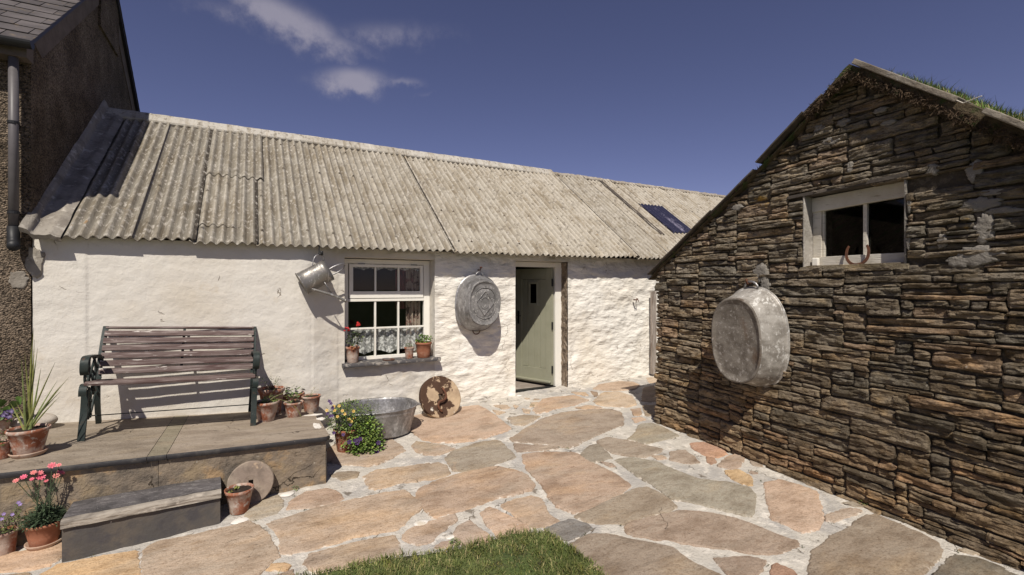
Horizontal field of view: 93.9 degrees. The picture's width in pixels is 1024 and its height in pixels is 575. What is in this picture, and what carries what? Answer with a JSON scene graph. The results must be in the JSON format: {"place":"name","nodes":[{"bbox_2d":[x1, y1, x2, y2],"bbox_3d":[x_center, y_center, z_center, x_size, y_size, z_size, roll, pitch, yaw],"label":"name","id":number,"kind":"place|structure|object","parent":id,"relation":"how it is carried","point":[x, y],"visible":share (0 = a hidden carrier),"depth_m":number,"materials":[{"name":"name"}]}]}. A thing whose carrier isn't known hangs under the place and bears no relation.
{"place":"outdoors","nodes":[
{"label":"outdoors","id":0,"kind":"place"},
{"bbox_2d":[0,374,1023,574],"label":"pavement","id":1,"kind":"structure","parent":0,"point":[796,560],"depth_m":4.26,"materials":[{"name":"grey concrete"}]},
{"bbox_2d":[278,525,608,574],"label":"grass","id":2,"kind":"structure","parent":1,"relation":"on","point":[548,538],"depth_m":3.27,"materials":[{"name":"green plant"}]},
{"bbox_2d":[449,537,460,544],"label":"weed","id":3,"kind":"object","parent":1,"relation":"on","point":[453,539],"visible":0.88,"depth_m":3.49,"materials":[{"name":"green plant"}]},
{"bbox_2d":[0,377,1016,574],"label":"paving slabs","id":4,"kind":"structure","parent":1,"relation":"on","point":[584,487],"depth_m":3.89,"materials":[{"name":"beige stone"}]},
{"bbox_2d":[0,501,25,555],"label":"potted plant","id":5,"kind":"object","parent":4,"relation":"on","point":[8,538],"visible":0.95,"depth_m":3.34,"materials":[{"name":"green plant"}]},
{"bbox_2d":[12,462,66,550],"bbox_3d":[-3.365,1.559,3.437,0.312,0.593,0.313,0,0,-29],"label":"potted plant","id":6,"kind":"object","parent":4,"relation":"on","point":[41,528],"visible":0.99,"depth_m":3.41,"materials":[{"name":"green plant"}]},
{"bbox_2d":[224,483,253,514],"bbox_3d":[-2.231,1.720,3.909,0.218,0.224,0.218,0,0,-29],"label":"potted plant","id":7,"kind":"object","parent":4,"relation":"on","point":[238,497],"visible":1,"depth_m":3.85,"materials":[{"name":"orange ceramic"}]},
{"bbox_2d":[230,517,248,524],"bbox_3d":[-2.146,1.842,3.776,0.136,0.028,0.108,0,0,-29],"label":"white stone","id":8,"kind":"object","parent":4,"relation":"on","point":[238,520],"visible":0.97,"depth_m":3.76,"materials":[{"name":"white stone"}]},
{"bbox_2d":[227,460,273,503],"bbox_3d":[-2.217,1.656,4.059,0.353,0.351,0.092,0,0,-29],"label":"millstone","id":9,"kind":"object","parent":4,"relation":"on","point":[260,474],"visible":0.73,"depth_m":4.06,"materials":[{"name":"beige stone"}]},
{"bbox_2d":[280,491,293,496],"bbox_3d":[-1.973,1.815,4.196,0.120,0.025,0.093,0,0,-29],"label":"white stone","id":10,"kind":"object","parent":4,"relation":"on","point":[287,494],"visible":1,"depth_m":4.18,"materials":[{"name":"white stone"}]},
{"bbox_2d":[325,398,381,452],"bbox_3d":[-1.721,1.451,5.197,0.625,0.599,0.441,0,0,-29],"label":"potted plant","id":11,"kind":"object","parent":4,"relation":"on","point":[338,432],"visible":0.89,"depth_m":5.07,"materials":[{"name":"green plant"}]},
{"bbox_2d":[340,415,385,455],"bbox_3d":[-1.617,1.595,5.168,0.495,0.439,0.468,0,0,-29],"label":"potted plant","id":12,"kind":"object","parent":4,"relation":"on","point":[362,443],"visible":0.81,"depth_m":5.07,"materials":[{"name":"green plant"}]},
{"bbox_2d":[327,397,420,440],"bbox_3d":[-1.604,1.544,5.616,1.076,0.327,0.771,0,0,-29],"label":"metal tub","id":13,"kind":"object","parent":4,"relation":"on","point":[395,416],"visible":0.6,"depth_m":5.51,"materials":[{"name":"metal"}]},
{"bbox_2d":[414,519,429,525],"bbox_3d":[-0.710,1.855,3.768,0.132,0.028,0.102,0,0,-29],"label":"white stone","id":14,"kind":"object","parent":4,"relation":"on","point":[420,522],"visible":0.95,"depth_m":3.75,"materials":[{"name":"white stone"}]},
{"bbox_2d":[419,376,460,417],"bbox_3d":[-0.947,1.449,6.303,0.573,0.534,0.317,0,0,-29],"label":"millstone","id":15,"kind":"object","parent":4,"relation":"on","point":[431,390],"visible":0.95,"depth_m":6.26,"materials":[{"name":"beige stone"}]},
{"bbox_2d":[437,387,446,412],"bbox_3d":[-0.901,1.463,6.236,0.100,0.298,0.208,0,0,9],"label":"iron hook","id":16,"kind":"object","parent":15,"relation":"attached to","point":[440,401],"visible":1,"depth_m":6.19,"materials":[{"name":"brown metal"}]},
{"bbox_2d":[445,534,453,538],"bbox_3d":[-0.462,1.870,3.584,0.081,0.017,0.058,0,0,-29],"label":"white stone","id":17,"kind":"object","parent":4,"relation":"on","point":[451,536],"visible":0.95,"depth_m":3.57,"materials":[{"name":"white stone"}]},
{"bbox_2d":[89,416,1010,566],"bbox_3d":[0.654,1.796,4.387,9.406,0.550,5.088,0,0,-29],"label":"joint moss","id":18,"kind":"object","parent":1,"relation":"on","point":[584,534],"visible":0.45,"depth_m":3.62,"materials":[{"name":"green plant"}]},
{"bbox_2d":[650,291,656,373],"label":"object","id":19,"kind":"object","parent":1,"relation":"on","point":[653,333],"visible":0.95,"depth_m":8.40,"materials":[{"name":"white wood"}]},
{"bbox_2d":[120,0,1023,194],"label":"sky","id":20,"kind":"structure","parent":0,"point":[676,94],"materials":[{"name":"blue"}]},
{"bbox_3d":[2.433,-0.061,4.912,0.103,0.061,0.022,0,0,-29],"label":"iron peg","id":21,"kind":"object","parent":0,"visible":0},
{"bbox_2d":[711,281,789,387],"bbox_3d":[2.360,0.476,4.839,0.396,1.095,0.719,0,0,-29],"label":"metal tub","id":22,"kind":"object","parent":21,"relation":"hanging from","point":[750,335],"visible":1,"depth_m":4.66,"materials":[{"name":"metal"}]},
{"bbox_3d":[-0.462,-0.268,6.844,0.041,0.055,0.119,0,0,-29],"label":"iron peg","id":23,"kind":"object","parent":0,"visible":0},
{"bbox_2d":[455,271,500,334],"bbox_3d":[-0.437,0.220,6.723,0.681,0.904,0.296,0,0,-29],"label":"metal tub","id":24,"kind":"object","parent":23,"relation":"hanging from","point":[477,302],"visible":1,"depth_m":6.62,"materials":[{"name":"metal"}]},
{"bbox_3d":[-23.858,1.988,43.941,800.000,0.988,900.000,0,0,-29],"label":"ground","id":25,"kind":"structure","parent":0,"visible":0},
{"bbox_2d":[0,0,139,419],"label":"house","id":26,"kind":"structure","parent":25,"relation":"on","point":[66,70],"depth_m":4.68,"materials":[{"name":"stone"}]},
{"bbox_2d":[60,477,220,562],"bbox_3d":[-2.758,1.891,3.634,0.931,0.617,0.369,0,0,-32],"label":"stone step","id":27,"kind":"object","parent":25,"relation":"on","point":[95,526],"visible":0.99,"depth_m":3.51,"materials":[{"name":"stone"}]},
{"bbox_2d":[0,409,329,546],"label":"stone platform","id":28,"kind":"structure","parent":25,"relation":"on","point":[110,457],"depth_m":4.04,"materials":[{"name":"stone"}]},
{"bbox_2d":[0,429,10,459],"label":"potted plant","id":29,"kind":"object","parent":28,"relation":"on","point":[5,449],"visible":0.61,"depth_m":3.64,"materials":[{"name":"orange plant"}]},
{"bbox_2d":[0,396,21,435],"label":"potted plant","id":30,"kind":"object","parent":28,"relation":"on","point":[6,417],"visible":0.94,"depth_m":4.21,"materials":[{"name":"green plant"}]},
{"bbox_2d":[10,413,57,427],"bbox_3d":[-4.426,1.238,4.424,0.330,0.147,0.240,0,0,-29],"label":"boulder","id":31,"kind":"object","parent":28,"relation":"on","point":[50,418],"visible":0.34,"depth_m":4.40,"materials":[{"name":"white stone"}]},
{"bbox_2d":[4,327,68,458],"bbox_3d":[-3.754,0.811,3.770,0.261,0.998,0.343,0,0,38],"label":"potted plant","id":32,"kind":"object","parent":28,"relation":"on","point":[28,439],"visible":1,"depth_m":3.73,"materials":[{"name":"green plant"}]},
{"bbox_2d":[77,326,259,441],"bbox_3d":[-3.314,0.888,4.760,1.392,1.006,0.822,0,0,-31],"label":"garden bench","id":33,"kind":"object","parent":28,"relation":"on","point":[95,382],"visible":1,"depth_m":4.80,"materials":[{"name":"wood"}]},
{"bbox_2d":[256,389,285,421],"bbox_3d":[-2.570,1.231,5.020,0.252,0.327,0.276,0,0,22],"label":"potted plant","id":34,"kind":"object","parent":28,"relation":"on","point":[266,409],"visible":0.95,"depth_m":4.94,"materials":[{"name":"green plant"}]},
{"bbox_2d":[258,376,284,414],"bbox_3d":[-2.687,1.199,5.333,0.277,0.428,0.270,0,0,-29],"label":"potted plant","id":35,"kind":"object","parent":28,"relation":"on","point":[265,391],"visible":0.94,"depth_m":5.30,"materials":[{"name":"green plant"}]},
{"bbox_2d":[280,393,303,417],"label":"potted plant","id":36,"kind":"object","parent":28,"relation":"on","point":[293,408],"visible":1,"depth_m":5.18,"materials":[{"name":"green plant"}]},
{"bbox_2d":[283,386,304,406],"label":"potted plant","id":37,"kind":"object","parent":28,"relation":"on","point":[291,398],"visible":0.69,"depth_m":5.56,"materials":[{"name":"green plant"}]},
{"bbox_2d":[301,389,320,411],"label":"potted plant","id":38,"kind":"object","parent":28,"relation":"on","point":[311,402],"visible":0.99,"depth_m":5.48,"materials":[{"name":"orange plant"}]},
{"bbox_2d":[18,100,725,425],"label":"cottage","id":39,"kind":"structure","parent":25,"relation":"on","point":[134,218],"depth_m":6.47,"materials":[{"name":"paint"}]},
{"bbox_2d":[344,322,363,362],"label":"potted plant","id":40,"kind":"object","parent":39,"relation":"on","point":[352,351],"visible":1,"depth_m":6.04,"materials":[{"name":"green plant"}]},
{"bbox_2d":[345,259,429,359],"bbox_3d":[-1.693,0.293,6.502,1.180,1.335,0.076,0,0,-29],"label":"window","id":41,"kind":"structure","parent":39,"relation":"in","point":[423,294],"depth_m":6.51,"materials":[{"name":"white paint"}]},
{"bbox_2d":[404,343,413,358],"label":"potted plant","id":42,"kind":"object","parent":39,"relation":"on","point":[409,350],"visible":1,"depth_m":6.39,"materials":[{"name":"orange plant"}]},
{"bbox_2d":[415,334,432,357],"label":"potted plant","id":43,"kind":"object","parent":39,"relation":"on","point":[423,347],"visible":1,"depth_m":6.46,"materials":[{"name":"green plant"}]},
{"bbox_2d":[515,268,553,384],"bbox_3d":[0.361,0.632,7.972,0.786,1.895,0.099,0,0,40],"label":"door","id":44,"kind":"structure","parent":39,"relation":"in","point":[534,321],"depth_m":7.96,"materials":[{"name":"green paint"}]},
{"bbox_2d":[647,59,1023,570],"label":"stone hut","id":45,"kind":"object","parent":25,"relation":"on","point":[896,392],"visible":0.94,"depth_m":4.01,"materials":[{"name":"stone"}]},
{"bbox_2d":[845,244,869,263],"bbox_3d":[3.058,-0.282,4.234,0.033,0.190,0.196,0,0,-29],"label":"horseshoe","id":46,"kind":"object","parent":45,"relation":"on","point":[865,260],"visible":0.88,"depth_m":4.20,"materials":[{"name":"metal"}]},
{"bbox_2d":[812,182,903,265],"bbox_3d":[3.090,-0.545,4.271,0.110,0.682,0.775,0,0,-30],"label":"window","id":47,"kind":"structure","parent":45,"relation":"in","point":[820,205],"depth_m":4.30,"materials":[{"name":"white paint"}]},
{"bbox_3d":[-2.270,-0.452,5.663,0.053,0.161,0.170,0,0,-29],"label":"iron hook","id":48,"kind":"object","parent":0,"visible":0},
{"bbox_2d":[295,254,346,301],"bbox_3d":[-2.263,-0.106,5.667,0.569,0.574,0.230,0,0,-29],"label":"watering can","id":49,"kind":"object","parent":48,"relation":"hanging from","point":[315,277],"visible":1,"depth_m":5.58,"materials":[{"name":"metal"}]}
]}

